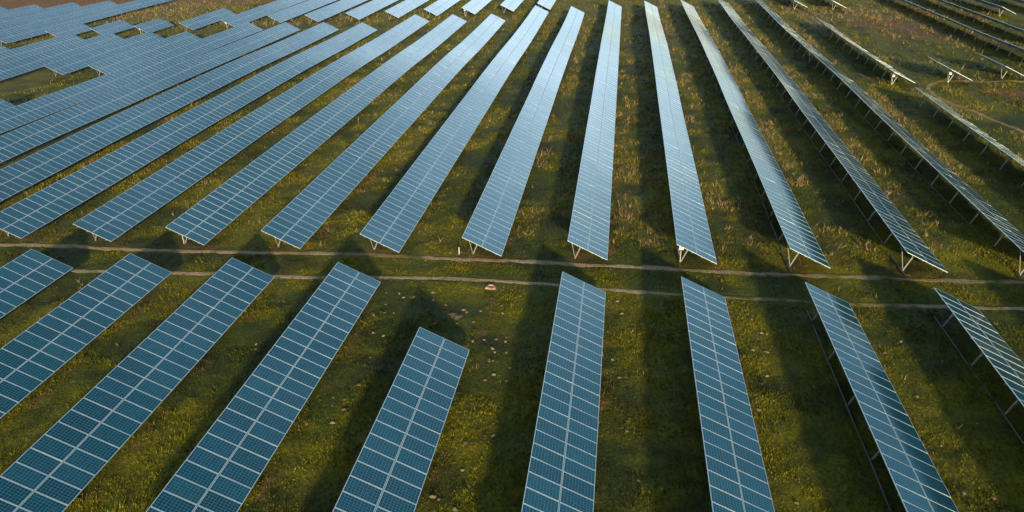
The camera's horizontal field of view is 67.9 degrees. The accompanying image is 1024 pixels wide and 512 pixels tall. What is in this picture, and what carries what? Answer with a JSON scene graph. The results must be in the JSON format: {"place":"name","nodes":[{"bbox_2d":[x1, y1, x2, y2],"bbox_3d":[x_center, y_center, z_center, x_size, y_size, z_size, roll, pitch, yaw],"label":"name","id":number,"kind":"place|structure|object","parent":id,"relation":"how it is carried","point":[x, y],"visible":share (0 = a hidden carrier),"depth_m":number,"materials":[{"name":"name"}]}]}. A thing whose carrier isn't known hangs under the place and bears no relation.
{"place":"outdoors","nodes":[
{"label":"outdoors","id":0,"kind":"place"},
{"bbox_2d":[0,0,1023,511],"bbox_3d":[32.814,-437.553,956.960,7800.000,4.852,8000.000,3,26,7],"label":"ground","id":1,"kind":"structure","parent":0,"point":[244,336],"depth_m":56.62,"materials":[{"name":"green plant"}]},
{"bbox_2d":[0,45,9,51],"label":"solar panel row","id":2,"kind":"object","parent":1,"relation":"on","point":[2,48],"visible":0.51,"depth_m":141.62,"materials":[{"name":"blue glass"}]},
{"bbox_2d":[0,99,14,110],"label":"solar panel row","id":3,"kind":"object","parent":1,"relation":"on","point":[4,105],"visible":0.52,"depth_m":101.90,"materials":[{"name":"blue glass"}]},
{"bbox_2d":[0,4,43,17],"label":"solar panel row","id":4,"kind":"object","parent":1,"relation":"on","point":[15,11],"visible":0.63,"depth_m":186.73,"materials":[{"name":"blue glass"}]},
{"bbox_2d":[0,249,72,317],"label":"solar panel row","id":5,"kind":"object","parent":1,"relation":"on","point":[36,269],"visible":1,"depth_m":55.00,"materials":[{"name":"blue glass"}]},
{"bbox_2d":[0,2,80,24],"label":"solar panel row","id":6,"kind":"object","parent":1,"relation":"on","point":[27,15],"visible":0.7,"depth_m":181.57,"materials":[{"name":"blue glass"}]},
{"bbox_2d":[0,33,84,64],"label":"solar panel row","id":7,"kind":"object","parent":1,"relation":"on","point":[14,54],"visible":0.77,"depth_m":139.63,"materials":[{"name":"blue glass"}]},
{"bbox_2d":[0,0,117,32],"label":"solar panel row","id":8,"kind":"object","parent":1,"relation":"on","point":[46,18],"visible":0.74,"depth_m":176.23,"materials":[{"name":"blue glass"}]},
{"bbox_2d":[0,32,123,80],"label":"solar panel row","id":9,"kind":"object","parent":1,"relation":"on","point":[22,65],"visible":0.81,"depth_m":132.79,"materials":[{"name":"blue glass"}]},
{"bbox_2d":[46,22,90,37],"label":"solar panel row","id":10,"kind":"object","parent":1,"relation":"on","point":[77,28],"visible":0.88,"depth_m":159.04,"materials":[{"name":"blue glass"}]},
{"bbox_2d":[0,0,170,44],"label":"solar panel row","id":11,"kind":"object","parent":1,"relation":"on","point":[23,33],"visible":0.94,"depth_m":172.04,"materials":[{"name":"blue glass"}]},
{"bbox_2d":[0,253,171,418],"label":"solar panel row","id":12,"kind":"object","parent":1,"relation":"on","point":[34,372],"visible":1,"depth_m":48.35,"materials":[{"name":"blue glass"}]},
{"bbox_2d":[43,32,164,76],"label":"solar panel row","id":13,"kind":"object","parent":1,"relation":"on","point":[68,65],"visible":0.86,"depth_m":133.11,"materials":[{"name":"blue glass"}]},
{"bbox_2d":[90,20,133,34],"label":"solar panel row","id":14,"kind":"object","parent":1,"relation":"on","point":[117,26],"visible":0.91,"depth_m":160.12,"materials":[{"name":"blue glass"}]},
{"bbox_2d":[0,22,263,133],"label":"solar panel row","id":15,"kind":"object","parent":1,"relation":"on","point":[26,112],"visible":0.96,"depth_m":112.14,"materials":[{"name":"blue glass"}]},
{"bbox_2d":[0,258,273,511],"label":"solar panel row","id":16,"kind":"object","parent":1,"relation":"on","point":[215,305],"visible":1,"depth_m":41.21,"materials":[{"name":"blue glass"}]},
{"bbox_2d":[88,31,201,76],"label":"solar panel row","id":17,"kind":"object","parent":1,"relation":"on","point":[130,57],"visible":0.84,"depth_m":132.05,"materials":[{"name":"blue glass"}]},
{"bbox_2d":[0,22,300,162],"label":"solar panel row","id":18,"kind":"object","parent":1,"relation":"on","point":[36,133],"visible":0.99,"depth_m":102.37,"materials":[{"name":"blue glass"}]},
{"bbox_2d":[134,18,172,32],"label":"solar panel row","id":19,"kind":"object","parent":1,"relation":"on","point":[155,25],"visible":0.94,"depth_m":160.86,"materials":[{"name":"blue glass"}]},
{"bbox_2d":[0,22,338,201],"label":"solar panel row","id":20,"kind":"object","parent":1,"relation":"on","point":[24,173],"visible":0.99,"depth_m":92.08,"materials":[{"name":"blue glass"}]},
{"bbox_2d":[0,22,376,237],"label":"solar panel row","id":21,"kind":"object","parent":1,"relation":"on","point":[32,213],"visible":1,"depth_m":82.25,"materials":[{"name":"blue glass"}]},
{"bbox_2d":[179,8,235,30],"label":"solar panel row","id":22,"kind":"object","parent":1,"relation":"on","point":[194,23],"visible":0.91,"depth_m":166.52,"materials":[{"name":"blue glass"}]},
{"bbox_2d":[73,14,429,241],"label":"solar panel row","id":23,"kind":"object","parent":1,"relation":"on","point":[157,190],"visible":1,"depth_m":81.39,"materials":[{"name":"blue glass"}]},
{"bbox_2d":[146,262,379,511],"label":"solar panel row","id":24,"kind":"object","parent":1,"relation":"on","point":[191,481],"visible":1,"depth_m":40.49,"materials":[{"name":"blue glass"}]},
{"bbox_2d":[222,0,305,26],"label":"solar panel row","id":25,"kind":"object","parent":1,"relation":"on","point":[253,14],"visible":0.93,"depth_m":173.09,"materials":[{"name":"blue glass"}]},
{"bbox_2d":[267,0,335,24],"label":"solar panel row","id":26,"kind":"object","parent":1,"relation":"on","point":[286,14],"visible":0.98,"depth_m":174.75,"materials":[{"name":"blue glass"}]},
{"bbox_2d":[166,14,466,244],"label":"solar panel row","id":27,"kind":"object","parent":1,"relation":"on","point":[318,129],"visible":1,"depth_m":80.20,"materials":[{"name":"blue glass"}]},
{"bbox_2d":[305,0,366,22],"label":"solar panel row","id":28,"kind":"object","parent":1,"relation":"on","point":[325,12],"visible":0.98,"depth_m":174.45,"materials":[{"name":"blue glass"}]},
{"bbox_2d":[346,0,397,20],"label":"solar panel row","id":29,"kind":"object","parent":1,"relation":"on","point":[365,10],"visible":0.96,"depth_m":175.08,"materials":[{"name":"blue glass"}]},
{"bbox_2d":[261,14,504,248],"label":"solar panel row","id":30,"kind":"object","parent":1,"relation":"on","point":[307,212],"visible":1,"depth_m":79.08,"materials":[{"name":"blue glass"}]},
{"bbox_2d":[332,327,468,511],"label":"solar panel row","id":31,"kind":"object","parent":1,"relation":"on","point":[363,488],"visible":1,"depth_m":38.30,"materials":[{"name":"blue glass"}]},
{"bbox_2d":[385,0,428,19],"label":"solar panel row","id":32,"kind":"object","parent":1,"relation":"on","point":[399,10],"visible":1,"depth_m":175.21,"materials":[{"name":"blue glass"}]},
{"bbox_2d":[424,0,459,16],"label":"solar panel row","id":33,"kind":"object","parent":1,"relation":"on","point":[438,7],"visible":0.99,"depth_m":175.53,"materials":[{"name":"blue glass"}]},
{"bbox_2d":[360,5,548,252],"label":"solar panel row","id":34,"kind":"object","parent":1,"relation":"on","point":[500,67],"visible":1,"depth_m":78.47,"materials":[{"name":"blue glass"}]},
{"bbox_2d":[448,312,464,318],"bbox_3d":[-3.695,3.959,51.372,1.044,0.205,0.998,-18,31,-31],"label":"burrow patch","id":35,"kind":"object","parent":1,"relation":"on","point":[454,315],"visible":1,"depth_m":51.25,"materials":[{"name":"beige soil"}]},
{"bbox_2d":[462,0,490,15],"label":"solar panel row","id":36,"kind":"object","parent":1,"relation":"on","point":[474,6],"visible":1,"depth_m":175.40,"materials":[{"name":"blue glass"}]},
{"bbox_2d":[485,284,495,289],"bbox_3d":[-1.512,2.219,54.769,0.851,0.217,0.732,3,26,7],"label":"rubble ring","id":37,"kind":"object","parent":1,"relation":"on","point":[491,287],"visible":1,"depth_m":54.63,"materials":[{"name":"beige stone"}]},
{"bbox_2d":[500,0,523,12],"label":"solar panel row","id":38,"kind":"object","parent":1,"relation":"on","point":[514,5],"visible":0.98,"depth_m":176.94,"materials":[{"name":"blue glass"}]},
{"bbox_2d":[0,0,1023,505],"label":"dry stalks","id":39,"kind":"object","parent":1,"relation":"on","point":[798,182],"visible":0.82,"depth_m":93.12,"materials":[{"name":"brown plant"}]},
{"bbox_2d":[462,6,583,255],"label":"solar panel row","id":40,"kind":"object","parent":1,"relation":"on","point":[478,228],"visible":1,"depth_m":77.12,"materials":[{"name":"blue glass"}]},
{"bbox_2d":[537,0,555,8],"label":"solar panel row","id":41,"kind":"object","parent":1,"relation":"on","point":[548,4],"visible":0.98,"depth_m":177.19,"materials":[{"name":"blue glass"}]},
{"bbox_2d":[521,272,605,511],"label":"solar panel row","id":42,"kind":"object","parent":1,"relation":"on","point":[544,486],"visible":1,"depth_m":39.66,"materials":[{"name":"blue glass"}]},
{"bbox_2d":[568,0,621,259],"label":"solar panel row","id":43,"kind":"object","parent":1,"relation":"on","point":[581,227],"visible":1,"depth_m":75.89,"materials":[{"name":"blue glass"}]},
{"bbox_2d":[648,30,680,267],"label":"cable conduit","id":44,"kind":"object","parent":1,"relation":"on","point":[667,172],"visible":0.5,"depth_m":74.68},
{"bbox_2d":[644,1,716,263],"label":"solar panel row","id":45,"kind":"object","parent":1,"relation":"on","point":[692,232],"visible":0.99,"depth_m":74.22,"materials":[{"name":"blue glass"}]},
{"bbox_2d":[681,277,774,511],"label":"solar panel row","id":46,"kind":"object","parent":1,"relation":"on","point":[737,477],"visible":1,"depth_m":39.24,"materials":[{"name":"blue glass"}]},
{"bbox_2d":[691,31,791,272],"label":"cable conduit","id":47,"kind":"object","parent":1,"relation":"on","point":[751,173],"visible":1,"depth_m":71.70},
{"bbox_2d":[681,0,829,267],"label":"solar panel row","id":48,"kind":"object","parent":1,"relation":"on","point":[796,230],"visible":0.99,"depth_m":73.21,"materials":[{"name":"blue glass"}]},
{"bbox_2d":[786,0,807,8],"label":"solar panel row","id":49,"kind":"object","parent":1,"relation":"on","point":[797,1],"visible":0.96,"depth_m":166.92,"materials":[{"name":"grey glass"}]},
{"bbox_2d":[772,0,827,35],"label":"footpath","id":50,"kind":"structure","parent":1,"relation":"on","point":[810,23],"depth_m":154.60,"materials":[{"name":"brown soil"}]},
{"bbox_2d":[732,29,906,276],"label":"cable conduit","id":51,"kind":"object","parent":1,"relation":"on","point":[838,179],"visible":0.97,"depth_m":69.88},
{"bbox_2d":[717,0,947,272],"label":"solar panel row","id":52,"kind":"object","parent":1,"relation":"on","point":[912,243],"visible":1,"depth_m":72.58,"materials":[{"name":"blue glass"}]},
{"bbox_2d":[820,0,845,9],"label":"solar panel row","id":53,"kind":"object","parent":1,"relation":"on","point":[835,5],"visible":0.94,"depth_m":165.74,"materials":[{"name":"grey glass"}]},
{"bbox_2d":[807,310,891,511],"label":"cable conduit","id":54,"kind":"object","parent":1,"relation":"on","point":[875,473],"visible":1,"depth_m":40.61,"materials":[{"name":"grey metal"}]},
{"bbox_2d":[816,17,914,83],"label":"solar panel row","id":55,"kind":"object","parent":1,"relation":"on","point":[894,71],"visible":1,"depth_m":118.83,"materials":[{"name":"grey glass"}]},
{"bbox_2d":[805,282,958,511],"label":"solar panel row","id":56,"kind":"object","parent":1,"relation":"on","point":[919,484],"visible":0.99,"depth_m":38.87,"materials":[{"name":"blue glass"}]},
{"bbox_2d":[838,58,925,95],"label":"footpath","id":57,"kind":"structure","parent":1,"relation":"on","point":[848,65],"depth_m":108.06,"materials":[{"name":"brown soil"}]},
{"bbox_2d":[751,0,1023,275],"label":"solar panel row","id":58,"kind":"object","parent":1,"relation":"on","point":[1011,232],"visible":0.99,"depth_m":75.91,"materials":[{"name":"blue glass"}]},
{"bbox_2d":[775,30,1023,279],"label":"cable conduit","id":59,"kind":"object","parent":1,"relation":"on","point":[909,164],"visible":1,"depth_m":75.46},
{"bbox_2d":[929,57,970,82],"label":"solar panel row","id":60,"kind":"object","parent":1,"relation":"on","point":[951,71],"visible":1,"depth_m":105.55,"materials":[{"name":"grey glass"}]},
{"bbox_2d":[888,0,1023,61],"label":"solar panel row","id":61,"kind":"object","parent":1,"relation":"on","point":[984,34],"visible":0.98,"depth_m":137.17,"materials":[{"name":"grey glass"}]},
{"bbox_2d":[915,87,1023,186],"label":"solar panel row","id":62,"kind":"object","parent":1,"relation":"on","point":[987,137],"visible":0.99,"depth_m":81.97,"materials":[{"name":"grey glass"}]},
{"bbox_2d":[924,0,1023,37],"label":"solar panel row","id":63,"kind":"object","parent":1,"relation":"on","point":[986,17],"visible":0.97,"depth_m":149.63,"materials":[{"name":"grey glass"}]},
{"bbox_2d":[925,80,1023,133],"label":"footpath","id":64,"kind":"structure","parent":1,"relation":"on","point":[928,89],"depth_m":97.69,"materials":[{"name":"brown soil"}]},
{"bbox_2d":[934,287,1023,414],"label":"solar panel row","id":65,"kind":"object","parent":1,"relation":"on","point":[1001,356],"visible":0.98,"depth_m":44.44,"materials":[{"name":"blue glass"}]},
{"bbox_2d":[934,316,1023,444],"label":"cable conduit","id":66,"kind":"object","parent":1,"relation":"on","point":[1013,428],"visible":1,"depth_m":43.36,"materials":[{"name":"grey metal"}]},
{"bbox_2d":[960,0,1014,15],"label":"solar panel row","id":67,"kind":"object","parent":1,"relation":"on","point":[993,5],"visible":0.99,"depth_m":161.52,"materials":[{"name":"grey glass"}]},
{"bbox_2d":[980,54,1023,78],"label":"solar panel row","id":68,"kind":"object","parent":1,"relation":"on","point":[999,64],"visible":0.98,"depth_m":107.19,"materials":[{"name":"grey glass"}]},
{"bbox_2d":[998,0,1023,8],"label":"solar panel row","id":69,"kind":"object","parent":1,"relation":"on","point":[1020,1],"visible":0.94,"depth_m":168.04,"materials":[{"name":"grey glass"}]},
{"bbox_2d":[0,243,1023,284],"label":"dirt track","id":70,"kind":"structure","parent":0,"point":[777,274],"depth_m":58.51,"materials":[{"name":"brown soil"}]},
{"bbox_2d":[0,267,1023,310],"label":"dirt track","id":71,"kind":"structure","parent":0,"point":[769,299],"depth_m":54.08,"materials":[{"name":"brown soil"}]},
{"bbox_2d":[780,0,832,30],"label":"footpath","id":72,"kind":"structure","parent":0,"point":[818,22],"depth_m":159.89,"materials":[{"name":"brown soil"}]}
]}

